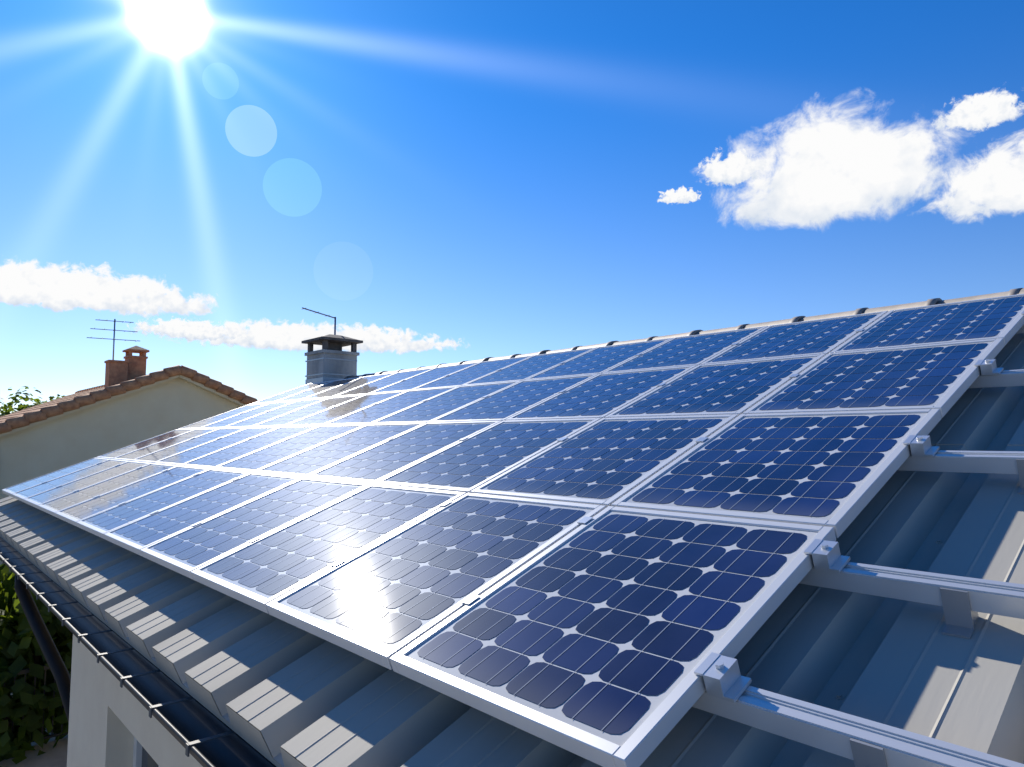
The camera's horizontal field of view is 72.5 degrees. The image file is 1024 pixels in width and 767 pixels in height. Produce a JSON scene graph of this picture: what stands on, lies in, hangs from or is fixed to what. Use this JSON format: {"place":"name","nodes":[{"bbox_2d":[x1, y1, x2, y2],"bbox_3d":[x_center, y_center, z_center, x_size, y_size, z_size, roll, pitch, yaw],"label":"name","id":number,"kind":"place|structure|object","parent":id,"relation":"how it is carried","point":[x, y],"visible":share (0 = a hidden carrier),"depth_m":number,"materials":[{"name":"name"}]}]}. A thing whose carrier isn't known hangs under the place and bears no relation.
{"place":"outdoors","nodes":[
{"label":"outdoors","id":0,"kind":"place"},
{"bbox_2d":[31,728,67,745],"bbox_3d":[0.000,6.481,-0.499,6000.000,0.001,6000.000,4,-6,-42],"label":"ground","id":1,"kind":"structure","parent":0,"point":[51,739],"depth_m":15.05,"materials":[{"name":"grey"}]},
{"bbox_2d":[0,398,12,416],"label":"tree","id":2,"kind":"object","parent":1,"relation":"on","point":[1,411],"visible":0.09,"depth_m":51.14,"materials":[{"name":"green plant"}]},
{"bbox_2d":[0,386,46,415],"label":"tree","id":3,"kind":"object","parent":1,"relation":"on","point":[21,407],"visible":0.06,"depth_m":47.23,"materials":[{"name":"green plant"}]},
{"bbox_2d":[0,609,61,763],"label":"bush","id":4,"kind":"object","parent":1,"relation":"on","point":[9,706],"visible":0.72,"depth_m":8.87,"materials":[{"name":"green plant"}]},
{"bbox_2d":[0,737,67,766],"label":"terrace","id":5,"kind":"structure","parent":1,"relation":"on","point":[56,756],"depth_m":8.85,"materials":[{"name":"grey concrete"}]},
{"bbox_2d":[0,560,72,749],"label":"hedge","id":6,"kind":"object","parent":1,"relation":"on","point":[61,636],"visible":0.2,"depth_m":9.42,"materials":[{"name":"green plant"}]},
{"bbox_2d":[14,573,70,722],"bbox_3d":[-3.455,4.197,5.027,1.355,5.402,0.102,-4,-6,39],"label":"downpipe","id":7,"kind":"object","parent":1,"relation":"on","point":[53,658],"visible":0.6,"depth_m":5.19,"materials":[{"name":"black metal"}]},
{"bbox_2d":[28,394,63,407],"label":"tree","id":8,"kind":"object","parent":1,"relation":"on","point":[42,402],"visible":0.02,"depth_m":43.62,"materials":[{"name":"green plant"}]},
{"bbox_2d":[67,634,202,766],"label":"house wall","id":9,"kind":"structure","parent":1,"relation":"on","point":[112,723],"depth_m":3.94,"materials":[{"name":"white paint"}]},
{"bbox_2d":[67,583,306,766],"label":"roof deck","id":10,"kind":"structure","parent":9,"relation":"on","point":[212,696],"depth_m":2.60,"materials":[{"name":"metal"}]},
{"bbox_2d":[2,457,109,496],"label":"solar panel","id":11,"kind":"object","parent":10,"relation":"on","point":[10,491],"visible":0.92,"depth_m":8.56,"materials":[{"name":"blue glass"}]},
{"bbox_2d":[12,459,127,502],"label":"solar panel","id":12,"kind":"object","parent":10,"relation":"on","point":[22,495],"visible":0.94,"depth_m":7.91,"materials":[{"name":"blue glass"}]},
{"bbox_2d":[24,461,150,508],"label":"solar panel","id":13,"kind":"object","parent":10,"relation":"on","point":[36,500],"visible":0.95,"depth_m":7.25,"materials":[{"name":"blue glass"}]},
{"bbox_2d":[38,463,178,516],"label":"solar panel","id":14,"kind":"object","parent":10,"relation":"on","point":[52,507],"visible":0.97,"depth_m":6.59,"materials":[{"name":"blue glass"}]},
{"bbox_2d":[55,465,210,526],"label":"solar panel","id":15,"kind":"object","parent":10,"relation":"on","point":[73,515],"visible":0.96,"depth_m":5.93,"materials":[{"name":"blue glass"}]},
{"bbox_2d":[0,537,275,766],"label":"gutter","id":16,"kind":"object","parent":10,"relation":"attached to","point":[201,734],"visible":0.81,"depth_m":3.03,"materials":[{"name":"grey paint"}]},
{"bbox_2d":[96,429,194,458],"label":"solar panel","id":17,"kind":"object","parent":10,"relation":"on","point":[139,445],"visible":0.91,"depth_m":9.27,"materials":[{"name":"blue glass"}]},
{"bbox_2d":[76,469,251,539],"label":"solar panel","id":18,"kind":"object","parent":10,"relation":"on","point":[100,524],"visible":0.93,"depth_m":5.27,"materials":[{"name":"blue glass"}]},
{"bbox_2d":[113,428,219,460],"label":"solar panel","id":19,"kind":"object","parent":10,"relation":"on","point":[150,449],"visible":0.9,"depth_m":8.62,"materials":[{"name":"blue glass"}]},
{"bbox_2d":[132,427,248,462],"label":"solar panel","id":20,"kind":"object","parent":10,"relation":"on","point":[153,457],"visible":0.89,"depth_m":7.96,"materials":[{"name":"blue glass"}]},
{"bbox_2d":[104,472,303,555],"bbox_3d":[-2.051,0.835,4.664,1.058,0.044,0.868,-24,13,-41],"label":"solar panel","id":21,"kind":"object","parent":10,"relation":"on","point":[136,536],"visible":0.95,"depth_m":4.61,"materials":[{"name":"blue glass"}]},
{"bbox_2d":[154,427,278,465],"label":"solar panel","id":22,"kind":"object","parent":10,"relation":"on","point":[189,455],"visible":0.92,"depth_m":7.30,"materials":[{"name":"blue glass"}]},
{"bbox_2d":[179,403,268,428],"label":"solar panel","id":23,"kind":"object","parent":10,"relation":"on","point":[214,419],"visible":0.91,"depth_m":9.97,"materials":[{"name":"blue glass"}]},
{"bbox_2d":[198,400,297,428],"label":"solar panel","id":24,"kind":"object","parent":10,"relation":"on","point":[244,415],"visible":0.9,"depth_m":9.32,"materials":[{"name":"blue glass"}]},
{"bbox_2d":[181,425,319,468],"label":"solar panel","id":25,"kind":"object","parent":10,"relation":"on","point":[239,450],"visible":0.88,"depth_m":6.64,"materials":[{"name":"blue glass"}]},
{"bbox_2d":[140,477,370,578],"bbox_3d":[-1.462,0.784,4.013,1.058,0.044,0.868,-24,13,-41],"label":"solar panel","id":26,"kind":"object","parent":10,"relation":"on","point":[186,552],"visible":0.94,"depth_m":3.95,"materials":[{"name":"blue glass"}]},
{"bbox_2d":[223,398,326,427],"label":"solar panel","id":27,"kind":"object","parent":10,"relation":"on","point":[270,414],"visible":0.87,"depth_m":8.66,"materials":[{"name":"blue glass"}]},
{"bbox_2d":[214,424,367,471],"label":"solar panel","id":28,"kind":"object","parent":10,"relation":"on","point":[278,451],"visible":0.88,"depth_m":5.99,"materials":[{"name":"blue glass"}]},
{"bbox_2d":[248,380,334,404],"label":"solar panel","id":29,"kind":"object","parent":10,"relation":"on","point":[277,397],"visible":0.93,"depth_m":10.68,"materials":[{"name":"blue glass"}]},
{"bbox_2d":[251,394,365,426],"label":"solar panel","id":30,"kind":"object","parent":10,"relation":"on","point":[301,413],"visible":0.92,"depth_m":8.00,"materials":[{"name":"blue glass"}]},
{"bbox_2d":[272,376,364,402],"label":"solar panel","id":31,"kind":"object","parent":10,"relation":"on","point":[314,391],"visible":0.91,"depth_m":10.02,"materials":[{"name":"blue glass"}]},
{"bbox_2d":[191,484,465,613],"bbox_3d":[-0.873,0.734,3.361,1.058,0.044,0.868,-24,13,-41],"label":"solar panel","id":32,"kind":"object","parent":10,"relation":"on","point":[260,573],"visible":0.91,"depth_m":3.28,"materials":[{"name":"blue glass"}]},
{"bbox_2d":[301,307,362,384],"bbox_3d":[-3.032,-0.445,11.660,0.772,1.659,0.780,4,-6,-42],"label":"chimney","id":33,"kind":"object","parent":10,"relation":"on","point":[330,360],"visible":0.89,"depth_m":11.46,"materials":[{"name":"silver metal"}]},
{"bbox_2d":[254,423,425,476],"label":"solar panel","id":34,"kind":"object","parent":10,"relation":"on","point":[307,462],"visible":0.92,"depth_m":5.33,"materials":[{"name":"blue glass"}]},
{"bbox_2d":[284,391,406,425],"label":"solar panel","id":35,"kind":"object","parent":10,"relation":"on","point":[341,410],"visible":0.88,"depth_m":7.35,"materials":[{"name":"blue glass"}]},
{"bbox_2d":[301,372,397,399],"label":"solar panel","id":36,"kind":"object","parent":10,"relation":"on","point":[343,388],"visible":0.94,"depth_m":9.36,"materials":[{"name":"blue glass"}]},
{"bbox_2d":[347,374,365,378],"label":"ridge cap","id":37,"kind":"object","parent":10,"relation":"on","point":[356,376],"visible":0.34,"depth_m":10.88,"materials":[{"name":"grey metal"}]},
{"bbox_2d":[363,371,388,376],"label":"ridge cap","id":38,"kind":"object","parent":10,"relation":"on","point":[379,373],"visible":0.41,"depth_m":10.44,"materials":[{"name":"white metal"}]},
{"bbox_2d":[333,367,436,396],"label":"solar panel","id":39,"kind":"object","parent":10,"relation":"on","point":[376,385],"visible":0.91,"depth_m":8.71,"materials":[{"name":"blue glass"}]},
{"bbox_2d":[323,386,458,424],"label":"solar panel","id":40,"kind":"object","parent":10,"relation":"on","point":[386,408],"visible":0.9,"depth_m":6.69,"materials":[{"name":"blue glass"}]},
{"bbox_2d":[381,369,405,373],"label":"ridge cap","id":41,"kind":"object","parent":10,"relation":"on","point":[392,371],"visible":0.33,"depth_m":10.13,"materials":[{"name":"white metal"}]},
{"bbox_2d":[306,421,500,483],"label":"solar panel","id":42,"kind":"object","parent":10,"relation":"on","point":[378,462],"visible":0.93,"depth_m":4.66,"materials":[{"name":"blue glass"}]},
{"bbox_2d":[399,367,420,371],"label":"ridge cap","id":43,"kind":"object","parent":10,"relation":"on","point":[409,369],"visible":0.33,"depth_m":9.79,"materials":[{"name":"white metal"}]},
{"bbox_2d":[369,362,479,393],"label":"solar panel","id":44,"kind":"object","parent":10,"relation":"on","point":[419,380],"visible":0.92,"depth_m":8.05,"materials":[{"name":"blue glass"}]},
{"bbox_2d":[417,363,445,369],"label":"ridge cap","id":45,"kind":"object","parent":10,"relation":"on","point":[435,366],"visible":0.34,"depth_m":9.42,"materials":[{"name":"grey metal"}]},
{"bbox_2d":[266,493,606,669],"bbox_3d":[-0.283,0.684,2.709,1.058,0.044,0.868,-24,13,-41],"label":"solar panel","id":46,"kind":"object","parent":10,"relation":"on","point":[383,602],"visible":0.94,"depth_m":2.60,"materials":[{"name":"blue glass"}]},
{"bbox_2d":[370,381,520,423],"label":"solar panel","id":47,"kind":"object","parent":10,"relation":"on","point":[438,406],"visible":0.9,"depth_m":6.03,"materials":[{"name":"blue glass"}]},
{"bbox_2d":[438,361,464,366],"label":"ridge cap","id":48,"kind":"object","parent":10,"relation":"on","point":[449,364],"visible":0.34,"depth_m":9.05,"materials":[{"name":"grey metal"}]},
{"bbox_2d":[412,355,533,389],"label":"solar panel","id":49,"kind":"object","parent":10,"relation":"on","point":[471,373],"visible":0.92,"depth_m":7.39,"materials":[{"name":"blue glass"}]},
{"bbox_2d":[461,357,493,363],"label":"ridge cap","id":50,"kind":"object","parent":10,"relation":"on","point":[475,361],"visible":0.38,"depth_m":8.66,"materials":[{"name":"grey metal"}]},
{"bbox_2d":[375,418,600,492],"bbox_3d":[-0.129,0.407,4.058,1.058,0.044,0.868,-24,13,-41],"label":"solar panel","id":51,"kind":"object","parent":10,"relation":"on","point":[470,463],"visible":0.9,"depth_m":4.00,"materials":[{"name":"blue glass"}]},
{"bbox_2d":[486,354,520,360],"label":"ridge cap","id":52,"kind":"object","parent":10,"relation":"on","point":[499,358],"visible":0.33,"depth_m":8.33,"materials":[{"name":"grey metal"}]},
{"bbox_2d":[0,333,1023,766],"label":"roof sheet","id":53,"kind":"object","parent":10,"relation":"on","point":[296,695],"visible":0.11,"depth_m":2.06,"materials":[{"name":"metal"}]},
{"bbox_2d":[43,481,1023,766],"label":"mounting rail","id":54,"kind":"object","parent":53,"relation":"on","point":[733,695],"visible":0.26,"depth_m":1.42,"materials":[{"name":"metal"}]},
{"bbox_2d":[97,462,1023,638],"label":"mounting rail","id":55,"kind":"object","parent":53,"relation":"on","point":[963,601],"visible":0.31,"depth_m":1.78,"materials":[{"name":"metal"}]},
{"bbox_2d":[168,435,1023,493],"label":"mounting rail","id":56,"kind":"object","parent":53,"relation":"on","point":[925,455],"visible":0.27,"depth_m":2.43,"materials":[{"name":"metal"}]},
{"bbox_2d":[239,359,1023,413],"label":"mounting rail","id":57,"kind":"object","parent":53,"relation":"on","point":[991,375],"visible":0.23,"depth_m":3.13,"materials":[{"name":"metal"}]},
{"bbox_2d":[429,374,597,422],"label":"solar panel","id":58,"kind":"object","parent":10,"relation":"on","point":[510,401],"visible":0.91,"depth_m":5.37,"materials":[{"name":"blue glass"}]},
{"bbox_2d":[462,347,597,385],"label":"solar panel","id":59,"kind":"object","parent":10,"relation":"on","point":[529,367],"visible":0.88,"depth_m":6.74,"materials":[{"name":"blue glass"}]},
{"bbox_2d":[513,350,551,357],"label":"ridge cap","id":60,"kind":"object","parent":10,"relation":"on","point":[535,353],"visible":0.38,"depth_m":7.92,"materials":[{"name":"grey metal"}]},
{"bbox_2d":[543,346,579,353],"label":"ridge cap","id":61,"kind":"object","parent":10,"relation":"on","point":[562,350],"visible":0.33,"depth_m":7.60,"materials":[{"name":"grey metal"}]},
{"bbox_2d":[575,341,618,349],"bbox_3d":[0.911,-0.359,7.324,0.318,0.130,0.500,3,-6,-41],"label":"ridge cap","id":62,"kind":"object","parent":10,"relation":"on","point":[595,345],"visible":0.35,"depth_m":7.23,"materials":[{"name":"grey metal"}]},
{"bbox_2d":[525,338,672,379],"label":"solar panel","id":63,"kind":"object","parent":10,"relation":"on","point":[599,360],"visible":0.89,"depth_m":6.08,"materials":[{"name":"blue glass"}]},
{"bbox_2d":[505,365,696,419],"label":"solar panel","id":64,"kind":"object","parent":10,"relation":"on","point":[602,395],"visible":0.92,"depth_m":4.71,"materials":[{"name":"blue glass"}]},
{"bbox_2d":[470,414,738,506],"bbox_3d":[0.460,0.357,3.406,1.058,0.044,0.868,-24,13,-41],"label":"solar panel","id":65,"kind":"object","parent":10,"relation":"on","point":[606,462],"visible":0.9,"depth_m":3.33,"materials":[{"name":"blue glass"}]},
{"bbox_2d":[390,506,835,766],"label":"solar panel","id":66,"kind":"object","parent":10,"relation":"on","point":[600,637],"visible":0.99,"depth_m":1.91,"materials":[{"name":"blue glass"}]},
{"bbox_2d":[610,336,658,345],"bbox_3d":[1.245,-0.382,6.954,0.318,0.130,0.500,6,-7,-43],"label":"ridge cap","id":67,"kind":"object","parent":10,"relation":"on","point":[632,341],"visible":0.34,"depth_m":6.88,"materials":[{"name":"grey metal"}]},
{"bbox_2d":[302,311,1023,391],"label":"mounting rail","id":68,"kind":"object","parent":10,"relation":"on","point":[1021,330],"visible":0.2,"depth_m":4.45,"materials":[{"name":"metal"}]},
{"bbox_2d":[650,330,702,340],"bbox_3d":[1.566,-0.413,6.586,0.318,0.130,0.500,2,-5,-41],"label":"ridge cap","id":69,"kind":"object","parent":10,"relation":"on","point":[693,332],"visible":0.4,"depth_m":6.48,"materials":[{"name":"grey metal"}]},
{"bbox_2d":[601,326,767,373],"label":"solar panel","id":70,"kind":"object","parent":10,"relation":"on","point":[697,350],"visible":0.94,"depth_m":5.42,"materials":[{"name":"blue glass"}]},
{"bbox_2d":[605,354,825,417],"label":"solar panel","id":71,"kind":"object","parent":10,"relation":"on","point":[737,387],"visible":0.9,"depth_m":4.05,"materials":[{"name":"blue glass"}]},
{"bbox_2d":[694,324,747,334],"bbox_3d":[1.890,-0.438,6.232,0.318,0.130,0.500,3,-6,-42],"label":"ridge cap","id":72,"kind":"object","parent":10,"relation":"on","point":[721,329],"visible":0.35,"depth_m":6.15,"materials":[{"name":"grey metal"}]},
{"bbox_2d":[742,316,805,328],"bbox_3d":[2.216,-0.470,5.865,0.318,0.130,0.500,5,-7,-41],"label":"ridge cap","id":73,"kind":"object","parent":10,"relation":"on","point":[792,320],"visible":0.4,"depth_m":5.77,"materials":[{"name":"metal"}]},
{"bbox_2d":[611,409,941,537],"bbox_3d":[1.049,0.307,2.754,1.058,0.044,0.868,-24,13,-41],"label":"solar panel","id":74,"kind":"object","parent":10,"relation":"on","point":[837,470],"visible":0.98,"depth_m":2.65,"materials":[{"name":"blue glass"}]},
{"bbox_2d":[700,311,887,364],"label":"solar panel","id":75,"kind":"object","parent":10,"relation":"on","point":[826,336],"visible":0.89,"depth_m":4.76,"materials":[{"name":"blue glass"}]},
{"bbox_2d":[798,308,868,321],"bbox_3d":[2.544,-0.499,5.503,0.318,0.130,0.500,3,-6,-43],"label":"ridge cap","id":76,"kind":"object","parent":10,"relation":"on","point":[846,313],"visible":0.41,"depth_m":5.42,"materials":[{"name":"metal"}]},
{"bbox_2d":[742,338,1004,417],"bbox_3d":[1.792,-0.020,3.451,1.058,0.044,0.868,-24,13,-41],"label":"solar panel","id":77,"kind":"object","parent":10,"relation":"on","point":[942,377],"visible":0.92,"depth_m":3.37,"materials":[{"name":"blue glass"}]},
{"bbox_2d":[861,298,941,313],"bbox_3d":[2.871,-0.528,5.139,0.318,0.130,0.500,3,-5,-43],"label":"ridge cap","id":78,"kind":"object","parent":10,"relation":"on","point":[928,302],"visible":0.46,"depth_m":5.05,"materials":[{"name":"beige metal"}]},
{"bbox_2d":[830,294,1023,352],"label":"solar panel","id":79,"kind":"object","parent":10,"relation":"on","point":[987,318],"visible":0.92,"depth_m":4.09,"materials":[{"name":"blue glass"}]},
{"bbox_2d":[936,288,1021,304],"bbox_3d":[3.204,-0.548,4.781,0.318,0.130,0.500,3,-6,-42],"label":"ridge cap","id":80,"kind":"object","parent":10,"relation":"on","point":[1010,292],"visible":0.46,"depth_m":4.69,"materials":[{"name":"metal"}]},
{"bbox_2d":[0,260,217,317],"bbox_3d":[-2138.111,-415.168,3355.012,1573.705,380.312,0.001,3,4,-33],"label":"cloud","id":81,"kind":"structure","parent":0,"point":[54,287],"depth_m":3402.45,"materials":[{"name":"white"}]},
{"bbox_2d":[0,378,239,694],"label":"neighbour house walls","id":82,"kind":"structure","parent":0,"point":[58,443],"depth_m":17.59,"materials":[{"name":"beige paint"}]},
{"bbox_2d":[0,365,258,436],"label":"neighbour roof","id":83,"kind":"structure","parent":82,"relation":"on","point":[10,423],"depth_m":17.97,"materials":[{"name":"brown tile"}]},
{"bbox_2d":[87,319,149,386],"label":"neighbour chimneys","id":84,"kind":"object","parent":83,"relation":"on","point":[131,367],"visible":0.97,"depth_m":20.61,"materials":[{"name":"brown brick"}]},
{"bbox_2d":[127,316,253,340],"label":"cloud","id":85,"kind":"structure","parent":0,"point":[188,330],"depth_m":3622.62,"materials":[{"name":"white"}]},
{"bbox_2d":[161,319,460,353],"bbox_3d":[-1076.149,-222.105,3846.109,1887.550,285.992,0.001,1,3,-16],"label":"cloud","id":86,"kind":"structure","parent":0,"point":[285,336],"depth_m":3846.50,"materials":[{"name":"white"}]},
{"bbox_2d":[0,0,1023,413],"label":"sky","id":87,"kind":"structure","parent":0,"point":[488,176],"materials":[{"name":"blue"}]},
{"bbox_2d":[657,186,700,203],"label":"cloud","id":88,"kind":"structure","parent":0,"point":[681,195],"depth_m":3763.46,"materials":[{"name":"white"}]},
{"bbox_2d":[698,148,766,185],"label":"cloud","id":89,"kind":"structure","parent":0,"point":[738,167],"depth_m":3660.65,"materials":[{"name":"white"}]},
{"bbox_2d":[703,103,954,226],"bbox_3d":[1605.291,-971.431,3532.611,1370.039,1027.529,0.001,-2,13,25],"label":"cloud","id":90,"kind":"structure","parent":0,"point":[825,169],"depth_m":3490.33,"materials":[{"name":"white"}]},
{"bbox_2d":[927,132,1023,221],"bbox_3d":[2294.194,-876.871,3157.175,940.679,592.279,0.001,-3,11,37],"label":"cloud","id":91,"kind":"structure","parent":0,"point":[991,181],"depth_m":3217.04,"materials":[{"name":"white"}]},
{"bbox_2d":[931,90,1023,130],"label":"cloud","id":92,"kind":"structure","parent":0,"point":[975,112],"depth_m":3156.50,"materials":[{"name":"white"}]}
]}

